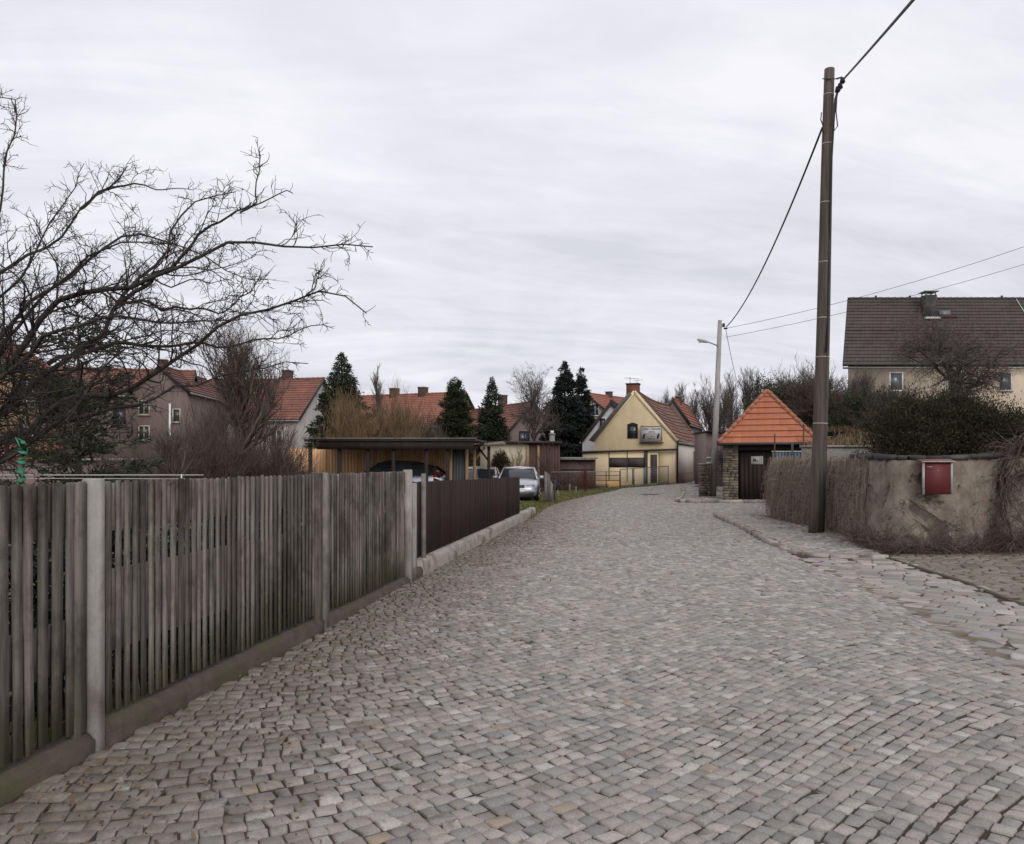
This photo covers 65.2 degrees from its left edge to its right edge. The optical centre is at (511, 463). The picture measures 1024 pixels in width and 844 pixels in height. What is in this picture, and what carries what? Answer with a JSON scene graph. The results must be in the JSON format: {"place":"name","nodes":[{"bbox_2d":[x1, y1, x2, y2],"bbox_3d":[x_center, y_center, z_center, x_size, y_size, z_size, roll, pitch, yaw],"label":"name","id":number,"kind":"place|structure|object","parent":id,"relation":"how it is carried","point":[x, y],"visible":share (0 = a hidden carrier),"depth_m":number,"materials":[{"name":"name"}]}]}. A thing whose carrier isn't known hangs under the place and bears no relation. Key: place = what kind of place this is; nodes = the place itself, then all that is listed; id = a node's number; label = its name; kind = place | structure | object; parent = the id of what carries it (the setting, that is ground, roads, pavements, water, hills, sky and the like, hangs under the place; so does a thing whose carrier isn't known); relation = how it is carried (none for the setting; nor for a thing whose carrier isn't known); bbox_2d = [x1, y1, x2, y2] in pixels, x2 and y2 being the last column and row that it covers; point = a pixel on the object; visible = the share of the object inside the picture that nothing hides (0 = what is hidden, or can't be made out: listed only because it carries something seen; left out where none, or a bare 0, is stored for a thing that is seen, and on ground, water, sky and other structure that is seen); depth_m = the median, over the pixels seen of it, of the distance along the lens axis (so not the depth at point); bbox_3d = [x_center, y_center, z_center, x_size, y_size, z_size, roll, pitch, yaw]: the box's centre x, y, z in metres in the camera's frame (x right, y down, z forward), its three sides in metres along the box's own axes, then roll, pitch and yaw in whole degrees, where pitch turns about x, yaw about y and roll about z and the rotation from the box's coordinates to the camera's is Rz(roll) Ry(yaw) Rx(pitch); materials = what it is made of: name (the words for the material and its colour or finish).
{"place":"outdoors","nodes":[
{"label":"outdoors","id":0,"kind":"place"},
{"bbox_2d":[0,445,155,486],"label":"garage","id":1,"kind":"structure","parent":0,"point":[35,471],"depth_m":33.00,"materials":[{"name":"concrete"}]},
{"bbox_2d":[9,519,359,761],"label":"grass","id":2,"kind":"structure","parent":0,"point":[63,718],"depth_m":5.63,"materials":[{"name":"plant"}]},
{"bbox_2d":[8,485,636,751],"bbox_3d":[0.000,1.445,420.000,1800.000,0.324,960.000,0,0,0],"label":"ground","id":3,"kind":"structure","parent":0,"point":[10,694],"depth_m":7.78,"materials":[{"name":"soil"}]},
{"bbox_2d":[0,341,63,460],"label":"house","id":4,"kind":"structure","parent":3,"relation":"on","point":[13,419],"depth_m":46.37,"materials":[{"name":"orange tile"}]},
{"bbox_2d":[0,302,164,530],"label":"pine tree","id":5,"kind":"object","parent":3,"relation":"on","point":[81,451],"visible":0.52,"depth_m":14.74,"materials":[{"name":"green plant"}]},
{"bbox_2d":[0,474,202,478],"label":"white rail","id":6,"kind":"object","parent":3,"relation":"on","point":[181,475],"visible":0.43,"depth_m":13.62,"materials":[{"name":"metal"}]},
{"bbox_2d":[91,448,158,481],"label":"leafless shrub","id":7,"kind":"object","parent":3,"relation":"on","point":[113,460],"visible":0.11,"depth_m":23.98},
{"bbox_2d":[56,359,197,457],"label":"house","id":8,"kind":"structure","parent":3,"relation":"on","point":[188,375],"depth_m":54.27,"materials":[{"name":"red tile"}]},
{"bbox_2d":[112,408,126,425],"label":"window","id":9,"kind":"structure","parent":8,"relation":"in","point":[123,420],"depth_m":54.17,"materials":[{"name":"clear glass"}]},
{"bbox_2d":[133,418,214,480],"bbox_3d":[-9.306,0.192,22.146,2.239,2.966,1.587,0,0,0],"label":"bare tree","id":10,"kind":"object","parent":3,"relation":"on","point":[168,464],"visible":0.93,"depth_m":22.11,"materials":[{"name":"brown plant"}]},
{"bbox_2d":[128,364,227,471],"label":"house","id":11,"kind":"structure","parent":3,"relation":"on","point":[145,420],"depth_m":54.12,"materials":[{"name":"paint"}]},
{"bbox_2d":[0,86,375,544],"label":"apple tree","id":12,"kind":"object","parent":3,"relation":"on","point":[13,363],"visible":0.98,"depth_m":5.71,"materials":[{"name":"brown plant"}]},
{"bbox_2d":[15,437,28,484],"bbox_3d":[-3.203,0.001,5.200,0.109,0.350,0.082,0,0,18],"label":"green ribbon","id":13,"kind":"object","parent":12,"relation":"hanging from","point":[22,452],"visible":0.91,"depth_m":5.20,"materials":[{"name":"plastic"}]},
{"bbox_2d":[143,397,265,480],"bbox_3d":[-10.048,-0.288,26.001,3.996,3.917,3.181,0,0,-22],"label":"leafless shrub","id":14,"kind":"object","parent":3,"relation":"on","point":[215,465],"visible":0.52,"depth_m":25.78,"materials":[{"name":"plant"}]},
{"bbox_2d":[0,470,412,806],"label":"picket fence","id":15,"kind":"object","parent":3,"relation":"on","point":[109,609],"visible":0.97,"depth_m":4.97,"materials":[{"name":"wood"}]},
{"bbox_2d":[8,499,359,738],"bbox_3d":[-2.580,0.907,7.541,1.029,1.440,6.376,0,0,8],"label":"fence rail","id":16,"kind":"object","parent":15,"relation":"attached to","point":[49,607],"visible":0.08,"depth_m":5.60,"materials":[{"name":"grey wood"}]},
{"bbox_2d":[182,313,294,476],"bbox_3d":[-9.287,-1.812,27.204,3.779,6.972,4.285,0,0,-25],"label":"bare tree","id":17,"kind":"object","parent":3,"relation":"on","point":[242,396],"visible":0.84,"depth_m":26.73,"materials":[{"name":"brown plant"}]},
{"bbox_2d":[178,388,308,473],"bbox_3d":[-10.597,-0.846,30.952,5.887,5.030,3.441,0,0,0],"label":"leafless shrub","id":18,"kind":"object","parent":3,"relation":"on","point":[216,421],"visible":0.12,"depth_m":30.83,"materials":[{"name":"plant"}]},
{"bbox_2d":[209,353,327,461],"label":"house","id":19,"kind":"structure","parent":3,"relation":"on","point":[304,393],"depth_m":63.92,"materials":[{"name":"red tile"}]},
{"bbox_2d":[226,407,334,477],"bbox_3d":[-7.830,-0.212,27.092,3.935,3.761,3.182,0,0,0],"label":"leafless shrub","id":20,"kind":"object","parent":3,"relation":"on","point":[274,465],"visible":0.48,"depth_m":26.75,"materials":[{"name":"plant"}]},
{"bbox_2d":[303,351,373,448],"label":"conifer","id":21,"kind":"object","parent":3,"relation":"on","point":[348,380],"visible":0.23,"depth_m":44.47,"materials":[{"name":"green plant"}]},
{"bbox_2d":[311,375,382,448],"bbox_3d":[-8.248,-1.384,40.103,4.061,6.092,4.118,0,0,0],"label":"willow shrub","id":22,"kind":"object","parent":3,"relation":"on","point":[347,428],"visible":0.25,"depth_m":39.68,"materials":[{"name":"plant"}]},
{"bbox_2d":[370,364,388,426],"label":"bare tree","id":23,"kind":"object","parent":3,"relation":"on","point":[378,395],"visible":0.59,"depth_m":57.90,"materials":[{"name":"brown plant"}]},
{"bbox_2d":[290,438,486,501],"bbox_3d":[-4.991,0.314,30.823,7.915,2.492,3.755,0,0,0],"label":"carport","id":24,"kind":"object","parent":3,"relation":"on","point":[352,455],"visible":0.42,"depth_m":29.20,"materials":[{"name":"brown wood"}]},
{"bbox_2d":[355,373,435,437],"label":"willow shrub","id":25,"kind":"object","parent":3,"relation":"on","point":[395,429],"visible":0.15,"depth_m":40.62,"materials":[{"name":"plant"}]},
{"bbox_2d":[361,387,474,437],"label":"house","id":26,"kind":"structure","parent":3,"relation":"on","point":[433,399],"depth_m":79.88,"materials":[{"name":"orange tile"}]},
{"bbox_2d":[403,399,451,437],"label":"willow shrub","id":27,"kind":"object","parent":3,"relation":"on","point":[430,433],"visible":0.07,"depth_m":41.79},
{"bbox_2d":[431,375,480,479],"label":"thuja","id":28,"kind":"object","parent":3,"relation":"on","point":[458,420],"visible":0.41,"depth_m":43.58,"materials":[{"name":"green plant"}]},
{"bbox_2d":[449,449,467,479],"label":"store shed","id":29,"kind":"structure","parent":3,"relation":"on","point":[460,464],"depth_m":30.02,"materials":[{"name":"brown wood"}]},
{"bbox_2d":[453,452,464,479],"bbox_3d":[-1.995,0.550,30.030,0.440,2.000,0.030,0,0,0],"label":"door","id":30,"kind":"structure","parent":29,"relation":"in","point":[458,457],"depth_m":30.02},
{"bbox_2d":[413,473,535,580],"bbox_3d":[-0.386,0.905,17.470,0.228,1.530,13.839,0,0,8],"label":"board fence","id":31,"kind":"object","parent":3,"relation":"on","point":[453,519],"visible":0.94,"depth_m":13.62,"materials":[{"name":"wood"}]},
{"bbox_2d":[286,482,677,519],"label":"grass","id":32,"kind":"structure","parent":3,"relation":"on","point":[541,504],"depth_m":36.43,"materials":[{"name":"plant"}]},
{"bbox_2d":[363,460,444,481],"bbox_3d":[-4.590,0.653,30.899,4.400,1.586,2.120,0,0,7],"label":"parked car","id":33,"kind":"object","parent":32,"relation":"on","point":[436,473],"visible":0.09,"depth_m":30.15,"materials":[{"name":"silver metal"}]},
{"bbox_2d":[468,466,499,478],"bbox_3d":[-1.349,0.843,35.410,2.040,1.486,4.100,0,0,4],"label":"parked car","id":34,"kind":"object","parent":3,"relation":"on","point":[481,472],"visible":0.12,"depth_m":34.87,"materials":[{"name":"beige paint"}]},
{"bbox_2d":[473,441,505,478],"bbox_3d":[-0.974,0.325,34.250,1.380,2.550,4.500,0,0,0],"label":"carport","id":35,"kind":"object","parent":3,"relation":"on","point":[488,445],"visible":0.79,"depth_m":32.24,"materials":[{"name":"brown wood"}]},
{"bbox_2d":[472,376,511,465],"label":"spruce","id":36,"kind":"object","parent":3,"relation":"on","point":[487,428],"visible":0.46,"depth_m":46.62,"materials":[{"name":"green plant"}]},
{"bbox_2d":[490,448,511,472],"bbox_3d":[-0.524,0.460,37.492,1.435,2.381,1.505,0,0,0],"label":"thuja","id":37,"kind":"object","parent":3,"relation":"on","point":[499,461],"visible":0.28,"depth_m":37.32,"materials":[{"name":"green plant"}]},
{"bbox_2d":[470,394,544,440],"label":"house","id":38,"kind":"structure","parent":3,"relation":"on","point":[521,433],"depth_m":69.91,"materials":[{"name":"grey tile"}]},
{"bbox_2d":[493,466,543,500],"bbox_3d":[0.300,0.835,34.410,2.140,1.502,4.600,0,0,3],"label":"parked car","id":39,"kind":"object","parent":3,"relation":"on","point":[530,477],"visible":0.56,"depth_m":33.38,"materials":[{"name":"silver metal"}]},
{"bbox_2d":[509,441,530,466],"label":"leafless shrub","id":40,"kind":"object","parent":3,"relation":"on","point":[517,459],"visible":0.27,"depth_m":41.93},
{"bbox_2d":[479,441,561,490],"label":"long shed","id":41,"kind":"structure","parent":3,"relation":"on","point":[535,448],"depth_m":45.00,"materials":[{"name":"brown wood"}]},
{"bbox_2d":[500,363,565,440],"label":"bare tree","id":42,"kind":"object","parent":3,"relation":"on","point":[532,400],"visible":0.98,"depth_m":52.26,"materials":[{"name":"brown plant"}]},
{"bbox_2d":[531,439,562,491],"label":"leafless shrub","id":43,"kind":"object","parent":3,"relation":"on","point":[543,467],"visible":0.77,"depth_m":42.92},
{"bbox_2d":[544,471,554,502],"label":"old gate","id":44,"kind":"structure","parent":3,"relation":"on","point":[548,496],"depth_m":31.20,"materials":[{"name":"grey wood"}]},
{"bbox_2d":[538,361,589,456],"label":"spruce","id":45,"kind":"object","parent":3,"relation":"on","point":[571,408],"visible":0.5,"depth_m":56.27,"materials":[{"name":"green plant"}]},
{"bbox_2d":[553,472,580,490],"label":"leafless shrub","id":46,"kind":"object","parent":3,"relation":"on","point":[567,482],"visible":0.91,"depth_m":44.48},
{"bbox_2d":[560,457,597,489],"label":"brick shed","id":47,"kind":"structure","parent":3,"relation":"on","point":[569,465],"depth_m":47.80,"materials":[{"name":"brick"}]},
{"bbox_2d":[551,471,619,489],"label":"pipe railing","id":48,"kind":"object","parent":3,"relation":"on","point":[606,475],"visible":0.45,"depth_m":46.79,"materials":[{"name":"metal"}]},
{"bbox_2d":[575,366,596,441],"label":"spruce","id":49,"kind":"object","parent":3,"relation":"on","point":[586,398],"visible":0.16,"depth_m":58.17,"materials":[{"name":"green plant"}]},
{"bbox_2d":[582,391,623,418],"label":"house","id":50,"kind":"structure","parent":3,"relation":"on","point":[601,401],"depth_m":81.45,"materials":[{"name":"orange tile"}]},
{"bbox_2d":[581,378,694,487],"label":"shop house","id":51,"kind":"structure","parent":3,"relation":"on","point":[633,431],"depth_m":50.99,"materials":[{"name":"paint"}]},
{"bbox_2d":[579,399,617,450],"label":"house","id":52,"kind":"structure","parent":51,"relation":"attached to","point":[606,412],"depth_m":53.75,"materials":[{"name":"paint"}]},
{"bbox_2d":[627,423,637,438],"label":"window","id":53,"kind":"structure","parent":51,"relation":"in","point":[632,428],"depth_m":50.93,"materials":[{"name":"black glass"}]},
{"bbox_2d":[620,466,668,486],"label":"railing","id":54,"kind":"object","parent":3,"relation":"on","point":[633,477],"visible":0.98,"depth_m":48.20,"materials":[{"name":"metal"}]},
{"bbox_2d":[674,382,690,404],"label":"bare tree","id":55,"kind":"object","parent":3,"relation":"on","point":[678,393],"visible":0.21,"depth_m":77.84,"materials":[{"name":"brown plant"}]},
{"bbox_2d":[668,396,704,432],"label":"house","id":56,"kind":"structure","parent":3,"relation":"on","point":[683,411],"depth_m":65.11,"materials":[{"name":"red tile"}]},
{"bbox_2d":[687,383,705,430],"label":"bare tree","id":57,"kind":"object","parent":3,"relation":"on","point":[694,406],"visible":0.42,"depth_m":73.59,"materials":[{"name":"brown plant"}]},
{"bbox_2d":[693,374,722,429],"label":"bare tree","id":58,"kind":"object","parent":3,"relation":"on","point":[706,413],"visible":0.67,"depth_m":69.73,"materials":[{"name":"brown plant"}]},
{"bbox_2d":[693,430,725,485],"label":"dark outbuilding","id":59,"kind":"structure","parent":3,"relation":"on","point":[703,439],"depth_m":47.21,"materials":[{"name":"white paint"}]},
{"bbox_2d":[707,388,736,429],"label":"bare tree","id":60,"kind":"object","parent":3,"relation":"on","point":[725,411],"visible":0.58,"depth_m":59.69,"materials":[{"name":"brown plant"}]},
{"bbox_2d":[703,404,742,482],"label":"leafless thicket","id":61,"kind":"object","parent":3,"relation":"on","point":[720,461],"visible":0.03,"depth_m":40.03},
{"bbox_2d":[713,513,888,557],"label":"kerb","id":62,"kind":"structure","parent":3,"relation":"on","point":[760,536],"depth_m":14.73,"materials":[{"name":"stone"}]},
{"bbox_2d":[770,452,1023,553],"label":"garden wall","id":63,"kind":"structure","parent":3,"relation":"on","point":[894,496],"depth_m":13.94,"materials":[{"name":"stone"}]},
{"bbox_2d":[757,452,867,537],"bbox_3d":[6.902,0.735,18.452,0.959,2.205,7.938,0,0,3],"label":"climbing plant","id":64,"kind":"object","parent":63,"relation":"attached to","point":[788,479],"visible":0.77,"depth_m":18.63,"materials":[{"name":"brown plant"}]},
{"bbox_2d":[917,459,955,494],"bbox_3d":[7.183,0.221,13.552,0.550,0.602,0.204,0,0,3],"label":"meter box","id":65,"kind":"object","parent":63,"relation":"attached to","point":[936,476],"visible":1,"depth_m":13.49,"materials":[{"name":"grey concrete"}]},
{"bbox_2d":[925,464,949,493],"bbox_3d":[7.184,0.260,13.493,0.400,0.500,0.020,0,0,3],"label":"door","id":66,"kind":"structure","parent":65,"relation":"in","point":[937,476],"depth_m":13.49,"materials":[{"name":"red metal"}]},
{"bbox_2d":[977,402,1023,555],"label":"climbing plant","id":67,"kind":"object","parent":63,"relation":"on","point":[1004,487],"visible":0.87,"depth_m":13.97,"materials":[{"name":"brown plant"}]},
{"bbox_2d":[890,559,1023,605],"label":"driveway edging","id":68,"kind":"object","parent":3,"relation":"on","point":[971,584],"visible":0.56,"depth_m":10.42,"materials":[{"name":"stone"}]},
{"bbox_2d":[0,481,1023,843],"bbox_3d":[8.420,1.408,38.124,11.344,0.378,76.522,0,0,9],"label":"road","id":69,"kind":"structure","parent":0,"point":[620,603],"depth_m":4.88,"materials":[{"name":"stone"}]},
{"bbox_2d":[0,515,704,843],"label":"fallen leaves","id":70,"kind":"object","parent":69,"relation":"on","point":[155,841],"visible":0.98,"depth_m":4.29,"materials":[{"name":"plant"}]},
{"bbox_2d":[35,505,1015,842],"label":"fallen leaves","id":71,"kind":"object","parent":69,"relation":"on","point":[571,675],"visible":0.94,"depth_m":6.26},
{"bbox_2d":[675,486,768,502],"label":"kerb","id":72,"kind":"structure","parent":69,"relation":"on","point":[679,499],"depth_m":31.66,"materials":[{"name":"stone"}]},
{"bbox_2d":[801,557,1023,665],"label":"slab strip","id":73,"kind":"object","parent":69,"relation":"on","point":[910,587],"visible":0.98,"depth_m":9.15,"materials":[{"name":"stone"}]},
{"bbox_2d":[811,564,1023,673],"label":"gutter sand","id":74,"kind":"structure","parent":73,"relation":"on","point":[990,652],"depth_m":7.41,"materials":[{"name":"sand"}]},
{"bbox_2d":[0,0,1023,430],"label":"sky","id":75,"kind":"structure","parent":0,"point":[596,186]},
{"bbox_2d":[682,487,757,499],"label":"pavement","id":76,"kind":"structure","parent":0,"point":[692,493],"depth_m":37.06,"materials":[{"name":"stone"}]},
{"bbox_2d":[697,463,710,496],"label":"gate pillar","id":77,"kind":"structure","parent":76,"relation":"on","point":[703,474],"depth_m":36.20,"materials":[{"name":"stone"}]},
{"bbox_2d":[697,320,727,495],"bbox_3d":[9.048,-2.499,36.451,1.446,8.111,0.527,0,0,-14],"label":"street lamp","id":78,"kind":"object","parent":76,"relation":"on","point":[713,473],"visible":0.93,"depth_m":36.50,"materials":[{"name":"concrete"}]},
{"bbox_2d":[729,247,1021,327],"bbox_3d":[16.560,-7.906,33.200,15.108,3.524,0.018,0,0,25],"label":"overhead wire","id":79,"kind":"object","parent":78,"relation":"attached to","point":[887,289],"visible":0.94,"depth_m":33.43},
{"bbox_2d":[716,389,812,499],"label":"roadside shed","id":80,"kind":"structure","parent":76,"relation":"on","point":[745,440],"depth_m":32.87,"materials":[{"name":"tile"}]},
{"bbox_2d":[740,451,771,499],"bbox_3d":[10.146,0.530,32.885,1.525,2.060,0.040,0,0,16],"label":"plank door","id":81,"kind":"structure","parent":80,"relation":"in","point":[751,475],"depth_m":32.94,"materials":[{"name":"brown wood"}]},
{"bbox_2d":[720,513,883,554],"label":"pavement","id":82,"kind":"structure","parent":0,"point":[789,534],"depth_m":16.23,"materials":[{"name":"stone"}]},
{"bbox_2d":[808,67,844,532],"bbox_3d":[6.734,-3.438,17.205,0.724,10.190,0.400,0,0,0],"label":"utility pole","id":83,"kind":"object","parent":82,"relation":"on","point":[818,466],"visible":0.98,"depth_m":17.13,"materials":[{"name":"wood"}]},
{"bbox_2d":[726,127,822,326],"bbox_3d":[8.195,-6.616,26.749,0.046,1.173,19.555,0,0,9],"label":"overhead cable","id":84,"kind":"object","parent":83,"relation":"attached to","point":[818,137],"visible":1,"depth_m":21.07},
{"bbox_2d":[842,0,914,80],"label":"overhead cable","id":85,"kind":"object","parent":83,"relation":"attached to","point":[906,7],"visible":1,"depth_m":11.11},
{"bbox_2d":[798,424,876,448],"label":"dry grass","id":86,"kind":"structure","parent":0,"point":[839,438],"depth_m":26.71,"materials":[{"name":"brown plant"}]},
{"bbox_2d":[827,426,959,452],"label":"garden slope","id":87,"kind":"structure","parent":0,"point":[843,435],"depth_m":37.80,"materials":[{"name":"brown plant"}]},
{"bbox_2d":[720,371,744,428],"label":"bare tree","id":88,"kind":"object","parent":87,"relation":"on","point":[733,405],"visible":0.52,"depth_m":65.84,"materials":[{"name":"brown plant"}]},
{"bbox_2d":[738,366,762,411],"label":"bare tree","id":89,"kind":"object","parent":87,"relation":"on","point":[746,393],"visible":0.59,"depth_m":61.76,"materials":[{"name":"brown plant"}]},
{"bbox_2d":[733,372,795,418],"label":"evergreen bush","id":90,"kind":"object","parent":87,"relation":"on","point":[765,387],"visible":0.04,"depth_m":43.63,"materials":[{"name":"brown plant"}]},
{"bbox_2d":[742,370,810,425],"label":"evergreen bush","id":91,"kind":"object","parent":87,"relation":"on","point":[779,392],"visible":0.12,"depth_m":41.54,"materials":[{"name":"brown plant"}]},
{"bbox_2d":[772,451,800,458],"bbox_3d":[7.830,0.000,22.200,1.240,0.700,0.040,0,0,0],"label":"sheet panel","id":92,"kind":"object","parent":87,"relation":"on","point":[787,453],"visible":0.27,"depth_m":22.19,"materials":[{"name":"white paint"}]},
{"bbox_2d":[755,356,844,416],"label":"leafless thicket","id":93,"kind":"object","parent":87,"relation":"on","point":[789,379],"visible":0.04,"depth_m":45.72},
{"bbox_2d":[782,362,859,434],"bbox_3d":[14.948,-3.434,38.901,3.996,4.120,3.667,0,0,0],"label":"leafless thicket","id":94,"kind":"object","parent":87,"relation":"on","point":[805,396],"visible":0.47,"depth_m":38.59,"materials":[{"name":"plant"}]},
{"bbox_2d":[800,445,872,459],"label":"wall","id":95,"kind":"structure","parent":87,"relation":"on","point":[834,450],"depth_m":20.40,"materials":[{"name":"concrete"}]},
{"bbox_2d":[828,384,882,433],"bbox_3d":[15.952,-2.414,36.057,3.484,2.232,4.186,0,0,0],"label":"evergreen bush","id":96,"kind":"object","parent":87,"relation":"on","point":[854,401],"visible":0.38,"depth_m":35.91,"materials":[{"name":"green plant"}]},
{"bbox_2d":[835,362,882,408],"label":"leafless thicket","id":97,"kind":"object","parent":87,"relation":"on","point":[865,379],"visible":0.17,"depth_m":45.65,"materials":[{"name":"plant"}]},
{"bbox_2d":[845,376,933,426],"bbox_3d":[15.801,-2.363,33.062,4.140,2.541,3.302,0,0,0],"label":"leafless thicket","id":98,"kind":"object","parent":87,"relation":"on","point":[885,394],"visible":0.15,"depth_m":32.93,"materials":[{"name":"plant"}]},
{"bbox_2d":[842,290,1023,414],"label":"farmhouse","id":99,"kind":"object","parent":87,"relation":"on","point":[869,332],"visible":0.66,"depth_m":51.66,"materials":[{"name":"tile"}]},
{"bbox_2d":[889,372,902,391],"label":"window","id":100,"kind":"structure","parent":99,"relation":"in","point":[893,376],"depth_m":49.99,"materials":[{"name":"glass"}]},
{"bbox_2d":[998,372,1013,391],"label":"window","id":101,"kind":"structure","parent":99,"relation":"in","point":[1006,387],"depth_m":49.99,"materials":[{"name":"white paint"}]},
{"bbox_2d":[845,370,1023,455],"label":"hedge","id":102,"kind":"object","parent":87,"relation":"on","point":[949,422],"visible":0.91,"depth_m":17.41,"materials":[{"name":"green plant"}]},
{"bbox_2d":[879,304,1023,402],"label":"fruit tree","id":103,"kind":"object","parent":87,"relation":"on","point":[942,351],"visible":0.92,"depth_m":28.77,"materials":[{"name":"brown plant"}]},
{"bbox_2d":[890,550,1023,605],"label":"driveway","id":104,"kind":"structure","parent":0,"point":[1009,565],"depth_m":11.87,"materials":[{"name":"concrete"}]},
{"bbox_2d":[829,507,1023,556],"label":"bramble","id":105,"kind":"object","parent":104,"relation":"on","point":[869,544],"visible":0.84,"depth_m":13.75,"materials":[{"name":"plant"}]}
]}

